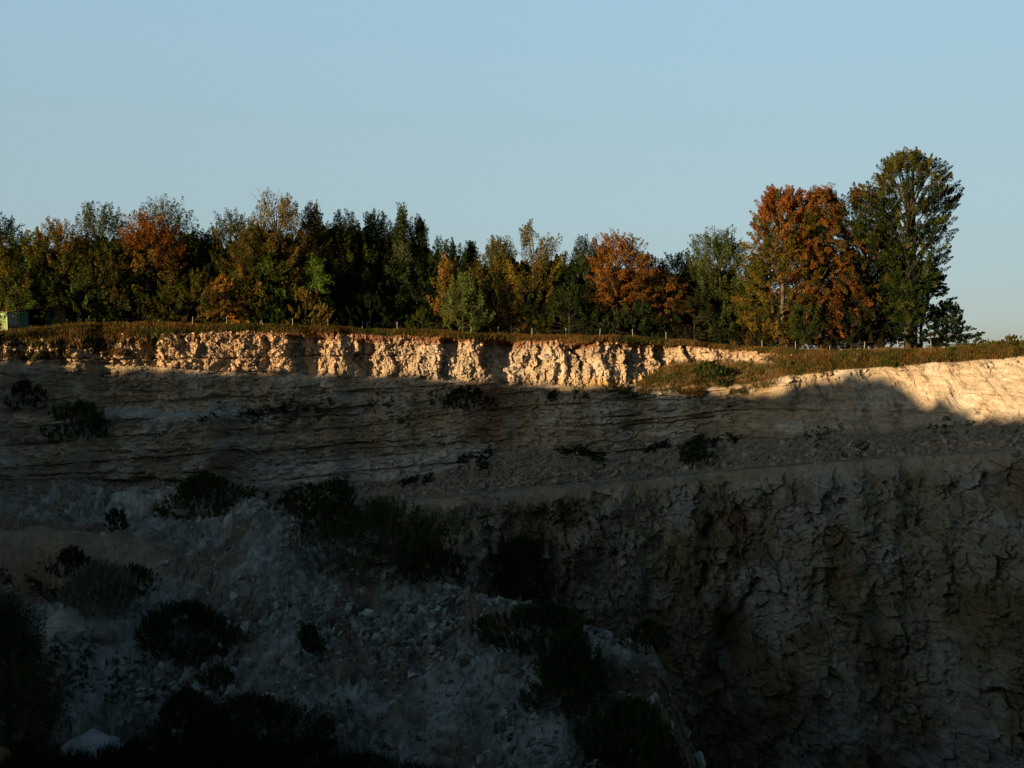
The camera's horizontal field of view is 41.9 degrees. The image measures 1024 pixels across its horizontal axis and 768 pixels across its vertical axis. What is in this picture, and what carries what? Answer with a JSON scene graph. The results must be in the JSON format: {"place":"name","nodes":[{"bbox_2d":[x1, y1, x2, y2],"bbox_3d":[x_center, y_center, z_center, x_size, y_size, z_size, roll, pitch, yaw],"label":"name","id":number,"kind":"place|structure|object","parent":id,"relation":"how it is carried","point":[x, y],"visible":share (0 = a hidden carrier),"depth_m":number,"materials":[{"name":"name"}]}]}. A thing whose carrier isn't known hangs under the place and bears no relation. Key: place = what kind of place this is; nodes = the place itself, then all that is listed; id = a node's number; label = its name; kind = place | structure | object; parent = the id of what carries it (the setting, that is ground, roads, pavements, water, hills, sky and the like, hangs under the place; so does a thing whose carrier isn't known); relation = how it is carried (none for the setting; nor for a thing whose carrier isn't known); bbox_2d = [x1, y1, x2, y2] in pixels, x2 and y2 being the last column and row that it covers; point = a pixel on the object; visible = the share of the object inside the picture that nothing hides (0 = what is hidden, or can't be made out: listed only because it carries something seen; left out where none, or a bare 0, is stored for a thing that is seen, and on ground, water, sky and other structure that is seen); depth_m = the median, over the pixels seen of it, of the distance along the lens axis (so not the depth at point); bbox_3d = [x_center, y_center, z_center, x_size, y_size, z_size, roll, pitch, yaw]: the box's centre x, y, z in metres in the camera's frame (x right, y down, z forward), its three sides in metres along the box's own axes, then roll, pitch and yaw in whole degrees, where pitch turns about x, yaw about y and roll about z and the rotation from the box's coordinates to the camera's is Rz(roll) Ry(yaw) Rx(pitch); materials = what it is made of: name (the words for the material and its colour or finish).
{"place":"outdoors","nodes":[
{"label":"outdoors","id":0,"kind":"place"},
{"bbox_2d":[0,481,699,767],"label":"quarry slope","id":1,"kind":"structure","parent":0,"point":[20,542],"depth_m":120.72,"materials":[{"name":"stone"}]},
{"bbox_2d":[0,587,73,753],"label":"bush","id":2,"kind":"object","parent":1,"relation":"on","point":[22,662],"visible":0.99,"depth_m":106.30,"materials":[{"name":"green plant"}]},
{"bbox_2d":[38,612,72,641],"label":"boulder","id":3,"kind":"object","parent":1,"relation":"on","point":[55,621],"visible":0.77,"depth_m":121.30,"materials":[{"name":"stone"}]},
{"bbox_2d":[45,544,91,577],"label":"bush","id":4,"kind":"object","parent":1,"relation":"on","point":[66,557],"visible":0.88,"depth_m":135.07,"materials":[{"name":"green plant"}]},
{"bbox_2d":[56,622,84,643],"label":"boulder","id":5,"kind":"object","parent":1,"relation":"on","point":[68,632],"visible":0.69,"depth_m":120.89,"materials":[{"name":"stone"}]},
{"bbox_2d":[60,729,122,760],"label":"chalk slab","id":6,"kind":"structure","parent":1,"relation":"on","point":[94,737],"depth_m":107.76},
{"bbox_2d":[47,557,140,620],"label":"bush","id":7,"kind":"object","parent":1,"relation":"on","point":[91,572],"visible":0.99,"depth_m":125.26,"materials":[{"name":"green plant"}]},
{"bbox_2d":[89,627,114,644],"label":"boulder","id":8,"kind":"object","parent":1,"relation":"on","point":[103,636],"visible":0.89,"depth_m":122.89,"materials":[{"name":"stone"}]},
{"bbox_2d":[101,507,130,531],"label":"bush","id":9,"kind":"object","parent":1,"relation":"on","point":[113,514],"visible":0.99,"depth_m":144.78,"materials":[{"name":"green plant"}]},
{"bbox_2d":[103,562,158,599],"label":"bush","id":10,"kind":"object","parent":1,"relation":"on","point":[143,572],"visible":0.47,"depth_m":133.49,"materials":[{"name":"green plant"}]},
{"bbox_2d":[146,685,220,737],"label":"bush","id":11,"kind":"object","parent":1,"relation":"on","point":[183,699],"visible":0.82,"depth_m":109.06,"materials":[{"name":"green plant"}]},
{"bbox_2d":[133,598,250,666],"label":"bush","id":12,"kind":"object","parent":1,"relation":"on","point":[197,612],"visible":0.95,"depth_m":121.77,"materials":[{"name":"green plant"}]},
{"bbox_2d":[153,469,256,520],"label":"bush","id":13,"kind":"object","parent":1,"relation":"on","point":[203,483],"visible":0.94,"depth_m":151.84,"materials":[{"name":"green plant"}]},
{"bbox_2d":[197,664,234,696],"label":"bush","id":14,"kind":"object","parent":1,"relation":"on","point":[219,670],"visible":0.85,"depth_m":116.70,"materials":[{"name":"green plant"}]},
{"bbox_2d":[0,717,457,767],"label":"dark grass","id":15,"kind":"structure","parent":1,"relation":"on","point":[362,759],"depth_m":105.62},
{"bbox_2d":[189,689,335,767],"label":"bush","id":16,"kind":"object","parent":1,"relation":"on","point":[237,709],"visible":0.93,"depth_m":104.85,"materials":[{"name":"green plant"}]},
{"bbox_2d":[266,492,317,517],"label":"bush","id":17,"kind":"object","parent":1,"relation":"on","point":[286,499],"visible":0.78,"depth_m":146.51,"materials":[{"name":"green plant"}]},
{"bbox_2d":[297,621,327,655],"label":"bush","id":18,"kind":"object","parent":1,"relation":"on","point":[305,629],"visible":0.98,"depth_m":120.39,"materials":[{"name":"green plant"}]},
{"bbox_2d":[292,498,367,539],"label":"bush","id":19,"kind":"object","parent":1,"relation":"on","point":[334,507],"visible":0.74,"depth_m":143.43,"materials":[{"name":"green plant"}]},
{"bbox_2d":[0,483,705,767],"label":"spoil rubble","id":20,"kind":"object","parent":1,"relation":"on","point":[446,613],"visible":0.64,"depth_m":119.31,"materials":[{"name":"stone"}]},
{"bbox_2d":[288,494,472,588],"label":"bush","id":21,"kind":"object","parent":1,"relation":"on","point":[376,508],"visible":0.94,"depth_m":134.65,"materials":[{"name":"green plant"}]},
{"bbox_2d":[389,539,468,585],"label":"bush","id":22,"kind":"object","parent":1,"relation":"on","point":[423,549],"visible":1,"depth_m":130.25,"materials":[{"name":"green plant"}]},
{"bbox_2d":[468,599,617,657],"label":"bush","id":23,"kind":"object","parent":1,"relation":"on","point":[537,612],"visible":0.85,"depth_m":115.27,"materials":[{"name":"green plant"}]},
{"bbox_2d":[518,626,612,720],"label":"bush","id":24,"kind":"object","parent":1,"relation":"on","point":[571,652],"visible":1,"depth_m":106.32,"materials":[{"name":"green plant"}]},
{"bbox_2d":[570,693,685,767],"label":"bush","id":25,"kind":"object","parent":1,"relation":"on","point":[631,711],"visible":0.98,"depth_m":98.74,"materials":[{"name":"green plant"}]},
{"bbox_2d":[618,618,670,654],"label":"bush","id":26,"kind":"object","parent":1,"relation":"on","point":[646,625],"visible":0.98,"depth_m":111.93,"materials":[{"name":"green plant"}]},
{"bbox_2d":[0,324,1023,767],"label":"quarry cliff","id":27,"kind":"structure","parent":0,"point":[836,614],"depth_m":155.33,"materials":[{"name":"stone"}]},
{"bbox_2d":[0,257,39,328],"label":"shrub","id":28,"kind":"object","parent":27,"relation":"on","point":[19,286],"visible":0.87,"depth_m":168.78,"materials":[{"name":"green plant"}]},
{"bbox_2d":[0,211,45,309],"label":"tree","id":29,"kind":"object","parent":27,"relation":"on","point":[6,231],"visible":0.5,"depth_m":174.00,"materials":[{"name":"green plant"}]},
{"bbox_2d":[4,380,48,410],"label":"bush","id":30,"kind":"object","parent":27,"relation":"on","point":[21,384],"visible":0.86,"depth_m":159.38,"materials":[{"name":"green plant"}]},
{"bbox_2d":[0,306,65,330],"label":"shed","id":31,"kind":"structure","parent":27,"relation":"on","point":[16,323],"depth_m":168.21,"materials":[{"name":"paint"}]},
{"bbox_2d":[0,229,70,313],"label":"tree","id":32,"kind":"object","parent":27,"relation":"on","point":[24,241],"visible":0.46,"depth_m":172.65,"materials":[{"name":"green plant"}]},
{"bbox_2d":[13,271,76,326],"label":"shrub","id":33,"kind":"object","parent":27,"relation":"on","point":[51,295],"visible":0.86,"depth_m":170.81,"materials":[{"name":"green plant"}]},
{"bbox_2d":[21,215,98,324],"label":"tree","id":34,"kind":"object","parent":27,"relation":"on","point":[56,238],"visible":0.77,"depth_m":172.92,"materials":[{"name":"green plant"}]},
{"bbox_2d":[40,399,107,441],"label":"bush","id":35,"kind":"object","parent":27,"relation":"on","point":[90,412],"visible":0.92,"depth_m":158.33,"materials":[{"name":"green plant"}]},
{"bbox_2d":[58,276,113,324],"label":"shrub","id":36,"kind":"object","parent":27,"relation":"on","point":[80,318],"visible":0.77,"depth_m":172.50,"materials":[{"name":"green plant"}]},
{"bbox_2d":[62,200,139,324],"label":"tree","id":37,"kind":"object","parent":27,"relation":"on","point":[97,233],"visible":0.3,"depth_m":182.61,"materials":[{"name":"green plant"}]},
{"bbox_2d":[68,238,145,322],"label":"tree","id":38,"kind":"object","parent":27,"relation":"on","point":[107,253],"visible":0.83,"depth_m":173.38,"materials":[{"name":"green plant"}]},
{"bbox_2d":[102,250,170,323],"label":"tree","id":39,"kind":"object","parent":27,"relation":"on","point":[144,287],"visible":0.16,"depth_m":180.46,"materials":[{"name":"green plant"}]},
{"bbox_2d":[97,283,177,323],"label":"shrub","id":40,"kind":"object","parent":27,"relation":"on","point":[127,305],"visible":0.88,"depth_m":173.23,"materials":[{"name":"green plant"}]},
{"bbox_2d":[91,207,191,321],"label":"maple tree","id":41,"kind":"object","parent":27,"relation":"on","point":[148,244],"visible":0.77,"depth_m":176.17,"materials":[{"name":"orange plant"}]},
{"bbox_2d":[124,193,212,322],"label":"tree","id":42,"kind":"object","parent":27,"relation":"on","point":[177,218],"visible":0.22,"depth_m":184.27,"materials":[{"name":"orange plant"}]},
{"bbox_2d":[146,272,194,322],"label":"shrub","id":43,"kind":"object","parent":27,"relation":"on","point":[170,290],"visible":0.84,"depth_m":173.79,"materials":[{"name":"green plant"}]},
{"bbox_2d":[151,255,213,323],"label":"tree","id":44,"kind":"object","parent":27,"relation":"on","point":[184,271],"visible":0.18,"depth_m":182.69,"materials":[{"name":"green plant"}]},
{"bbox_2d":[160,267,218,324],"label":"shrub","id":45,"kind":"object","parent":27,"relation":"on","point":[194,279],"visible":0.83,"depth_m":174.07,"materials":[{"name":"green plant"}]},
{"bbox_2d":[171,228,219,324],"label":"tree","id":46,"kind":"object","parent":27,"relation":"on","point":[202,244],"visible":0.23,"depth_m":185.46,"materials":[{"name":"green plant"}]},
{"bbox_2d":[185,207,258,323],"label":"tree","id":47,"kind":"object","parent":27,"relation":"on","point":[231,229],"visible":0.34,"depth_m":181.16,"materials":[{"name":"green plant"}]},
{"bbox_2d":[200,273,249,324],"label":"shrub","id":48,"kind":"object","parent":27,"relation":"on","point":[220,282],"visible":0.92,"depth_m":174.75,"materials":[{"name":"orange plant"}]},
{"bbox_2d":[216,259,277,323],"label":"shrub","id":49,"kind":"object","parent":27,"relation":"on","point":[241,275],"visible":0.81,"depth_m":175.94,"materials":[{"name":"green plant"}]},
{"bbox_2d":[213,218,295,324],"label":"tree","id":50,"kind":"object","parent":27,"relation":"on","point":[248,236],"visible":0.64,"depth_m":178.00,"materials":[{"name":"green plant"}]},
{"bbox_2d":[242,250,293,324],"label":"shrub","id":51,"kind":"object","parent":27,"relation":"on","point":[266,273],"visible":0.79,"depth_m":177.58,"materials":[{"name":"green plant"}]},
{"bbox_2d":[246,294,296,325],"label":"shrub","id":52,"kind":"object","parent":27,"relation":"on","point":[272,301],"visible":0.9,"depth_m":175.59,"materials":[{"name":"green plant"}]},
{"bbox_2d":[242,187,312,324],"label":"tree","id":53,"kind":"object","parent":27,"relation":"on","point":[274,225],"visible":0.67,"depth_m":180.53,"materials":[{"name":"green plant"}]},
{"bbox_2d":[282,199,336,325],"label":"tree","id":54,"kind":"object","parent":27,"relation":"on","point":[316,228],"visible":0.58,"depth_m":183.59,"materials":[{"name":"green plant"}]},
{"bbox_2d":[281,287,337,325],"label":"shrub","id":55,"kind":"object","parent":27,"relation":"on","point":[304,294],"visible":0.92,"depth_m":176.40,"materials":[{"name":"green plant"}]},
{"bbox_2d":[288,251,337,326],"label":"shrub","id":56,"kind":"object","parent":27,"relation":"on","point":[315,270],"visible":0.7,"depth_m":179.14,"materials":[{"name":"green plant"}]},
{"bbox_2d":[297,477,359,514],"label":"bush","id":57,"kind":"object","parent":27,"relation":"on","point":[343,491],"visible":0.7,"depth_m":158.87,"materials":[{"name":"green plant"}]},
{"bbox_2d":[314,208,377,326],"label":"tree","id":58,"kind":"object","parent":27,"relation":"on","point":[351,231],"visible":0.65,"depth_m":185.84,"materials":[{"name":"green plant"}]},
{"bbox_2d":[323,246,384,328],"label":"tree","id":59,"kind":"object","parent":27,"relation":"on","point":[357,274],"visible":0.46,"depth_m":185.75,"materials":[{"name":"green plant"}]},
{"bbox_2d":[338,209,397,328],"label":"tree","id":60,"kind":"object","parent":27,"relation":"on","point":[376,236],"visible":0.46,"depth_m":189.16,"materials":[{"name":"green plant"}]},
{"bbox_2d":[333,291,403,329],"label":"shrub","id":61,"kind":"object","parent":27,"relation":"on","point":[376,305],"visible":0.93,"depth_m":180.76,"materials":[{"name":"green plant"}]},
{"bbox_2d":[352,244,438,328],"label":"tree","id":62,"kind":"object","parent":27,"relation":"on","point":[407,298],"visible":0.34,"depth_m":186.34,"materials":[{"name":"green plant"}]},
{"bbox_2d":[376,202,421,329],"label":"tree","id":63,"kind":"object","parent":27,"relation":"on","point":[401,236],"visible":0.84,"depth_m":186.91,"materials":[{"name":"green plant"}]},
{"bbox_2d":[395,213,433,327],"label":"tree","id":64,"kind":"object","parent":27,"relation":"on","point":[421,239],"visible":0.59,"depth_m":188.25,"materials":[{"name":"green plant"}]},
{"bbox_2d":[404,306,436,330],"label":"shrub","id":65,"kind":"object","parent":27,"relation":"on","point":[421,316],"visible":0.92,"depth_m":177.53,"materials":[{"name":"green plant"}]},
{"bbox_2d":[396,262,467,331],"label":"tree","id":66,"kind":"object","parent":27,"relation":"on","point":[421,286],"visible":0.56,"depth_m":185.09,"materials":[{"name":"green plant"}]},
{"bbox_2d":[0,330,877,370],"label":"rim rubble","id":67,"kind":"object","parent":27,"relation":"on","point":[281,342],"visible":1,"depth_m":170.60,"materials":[{"name":"stone"}]},
{"bbox_2d":[425,252,468,330],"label":"tree","id":68,"kind":"object","parent":27,"relation":"on","point":[446,276],"visible":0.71,"depth_m":179.58,"materials":[{"name":"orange plant"}]},
{"bbox_2d":[413,236,490,332],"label":"tree","id":69,"kind":"object","parent":27,"relation":"on","point":[452,253],"visible":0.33,"depth_m":187.59,"materials":[{"name":"green plant"}]},
{"bbox_2d":[439,268,495,333],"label":"shrub","id":70,"kind":"object","parent":27,"relation":"on","point":[461,303],"visible":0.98,"depth_m":177.32,"materials":[{"name":"green plant"}]},
{"bbox_2d":[447,384,498,409],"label":"bush","id":71,"kind":"object","parent":27,"relation":"on","point":[459,390],"visible":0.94,"depth_m":170.26,"materials":[{"name":"green plant"}]},
{"bbox_2d":[455,278,509,333],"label":"tree","id":72,"kind":"object","parent":27,"relation":"on","point":[485,329],"visible":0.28,"depth_m":186.13,"materials":[{"name":"green plant"}]},
{"bbox_2d":[0,385,980,706],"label":"creeping plants","id":73,"kind":"object","parent":27,"relation":"on","point":[552,395],"visible":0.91,"depth_m":165.50,"materials":[{"name":"green plant"}]},
{"bbox_2d":[466,235,523,333],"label":"tree","id":74,"kind":"object","parent":27,"relation":"on","point":[493,248],"visible":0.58,"depth_m":185.58,"materials":[{"name":"green plant"}]},
{"bbox_2d":[1,320,1005,351],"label":"rim grass","id":75,"kind":"structure","parent":27,"relation":"on","point":[164,322],"depth_m":173.06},
{"bbox_2d":[470,280,545,335],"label":"shrub","id":76,"kind":"object","parent":27,"relation":"on","point":[511,303],"visible":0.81,"depth_m":181.82,"materials":[{"name":"green plant"}]},
{"bbox_2d":[0,320,1023,400],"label":"dry grass","id":77,"kind":"structure","parent":27,"relation":"on","point":[807,357],"depth_m":167.72,"materials":[{"name":"plant"}]},
{"bbox_2d":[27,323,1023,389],"bbox_3d":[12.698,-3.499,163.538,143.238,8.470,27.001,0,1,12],"label":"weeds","id":78,"kind":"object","parent":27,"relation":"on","point":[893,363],"visible":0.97,"depth_m":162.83,"materials":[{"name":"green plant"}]},
{"bbox_2d":[488,533,564,603],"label":"bush","id":79,"kind":"object","parent":27,"relation":"on","point":[514,549],"visible":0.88,"depth_m":155.13,"materials":[{"name":"green plant"}]},
{"bbox_2d":[491,218,567,334],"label":"tree","id":80,"kind":"object","parent":27,"relation":"on","point":[542,268],"visible":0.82,"depth_m":183.39,"materials":[{"name":"green plant"}]},
{"bbox_2d":[527,269,582,335],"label":"tree","id":81,"kind":"object","parent":27,"relation":"on","point":[544,298],"visible":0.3,"depth_m":185.93,"materials":[{"name":"green plant"}]},
{"bbox_2d":[527,283,616,335],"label":"shrub","id":82,"kind":"object","parent":27,"relation":"on","point":[575,292],"visible":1,"depth_m":179.48,"materials":[{"name":"green plant"}]},
{"bbox_2d":[556,233,624,335],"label":"tree","id":83,"kind":"object","parent":27,"relation":"on","point":[580,258],"visible":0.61,"depth_m":182.75,"materials":[{"name":"green plant"}]},
{"bbox_2d":[575,281,626,335],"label":"tree","id":84,"kind":"object","parent":27,"relation":"on","point":[596,326],"visible":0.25,"depth_m":185.48,"materials":[{"name":"green plant"}]},
{"bbox_2d":[584,227,659,335],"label":"maple tree","id":85,"kind":"object","parent":27,"relation":"on","point":[609,250],"visible":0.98,"depth_m":179.78,"materials":[{"name":"orange plant"}]},
{"bbox_2d":[590,299,666,338],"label":"shrub","id":86,"kind":"object","parent":27,"relation":"on","point":[642,308],"visible":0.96,"depth_m":176.99,"materials":[{"name":"green plant"}]},
{"bbox_2d":[249,413,1023,515],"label":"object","id":87,"kind":"structure","parent":27,"relation":"on","point":[798,456],"depth_m":158.11,"materials":[{"name":"stone"}]},
{"bbox_2d":[678,440,715,467],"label":"bush","id":88,"kind":"object","parent":87,"relation":"on","point":[697,446],"visible":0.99,"depth_m":161.37,"materials":[{"name":"green plant"}]},
{"bbox_2d":[631,268,696,336],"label":"tree","id":89,"kind":"object","parent":27,"relation":"on","point":[673,280],"visible":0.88,"depth_m":180.14,"materials":[{"name":"brown plant"}]},
{"bbox_2d":[646,250,716,337],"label":"tree","id":90,"kind":"object","parent":27,"relation":"on","point":[679,262],"visible":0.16,"depth_m":189.00,"materials":[{"name":"green plant"}]},
{"bbox_2d":[662,290,726,343],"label":"shrub","id":91,"kind":"object","parent":27,"relation":"on","point":[710,313],"visible":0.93,"depth_m":178.63,"materials":[{"name":"green plant"}]},
{"bbox_2d":[675,224,766,344],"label":"tree","id":92,"kind":"object","parent":27,"relation":"on","point":[726,252],"visible":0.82,"depth_m":181.15,"materials":[{"name":"green plant"}]},
{"bbox_2d":[729,299,793,348],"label":"shrub","id":93,"kind":"object","parent":27,"relation":"on","point":[750,335],"visible":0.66,"depth_m":172.89,"materials":[{"name":"green plant"}]},
{"bbox_2d":[723,183,841,348],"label":"beech tree","id":94,"kind":"object","parent":27,"relation":"on","point":[773,206],"visible":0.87,"depth_m":171.99,"materials":[{"name":"orange plant"}]},
{"bbox_2d":[784,293,826,348],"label":"shrub","id":95,"kind":"object","parent":27,"relation":"on","point":[804,332],"visible":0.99,"depth_m":168.19,"materials":[{"name":"green plant"}]},
{"bbox_2d":[762,182,878,349],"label":"beech tree","id":96,"kind":"object","parent":27,"relation":"on","point":[828,199],"visible":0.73,"depth_m":170.55,"materials":[{"name":"orange plant"}]},
{"bbox_2d":[819,300,884,350],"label":"shrub","id":97,"kind":"object","parent":27,"relation":"on","point":[857,329],"visible":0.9,"depth_m":168.63,"materials":[{"name":"green plant"}]},
{"bbox_2d":[804,182,904,348],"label":"beech tree","id":98,"kind":"object","parent":27,"relation":"on","point":[856,193],"visible":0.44,"depth_m":171.43,"materials":[{"name":"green plant"}]},
{"bbox_2d":[840,224,919,347],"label":"tree","id":99,"kind":"object","parent":27,"relation":"on","point":[873,283],"visible":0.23,"depth_m":172.67,"materials":[{"name":"green plant"}]},
{"bbox_2d":[846,146,964,348],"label":"tall tree","id":100,"kind":"object","parent":27,"relation":"on","point":[900,288],"visible":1,"depth_m":167.07,"materials":[{"name":"green plant"}]},
{"bbox_2d":[873,266,984,348],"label":"tree","id":101,"kind":"object","parent":27,"relation":"on","point":[922,331],"visible":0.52,"depth_m":168.51,"materials":[{"name":"green plant"}]},
{"bbox_2d":[925,298,984,347],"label":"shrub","id":102,"kind":"object","parent":27,"relation":"on","point":[959,339],"visible":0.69,"depth_m":169.20,"materials":[{"name":"green plant"}]},
{"bbox_2d":[0,0,1023,349],"label":"sky","id":103,"kind":"structure","parent":0,"point":[660,122],"materials":[{"name":"blue"}]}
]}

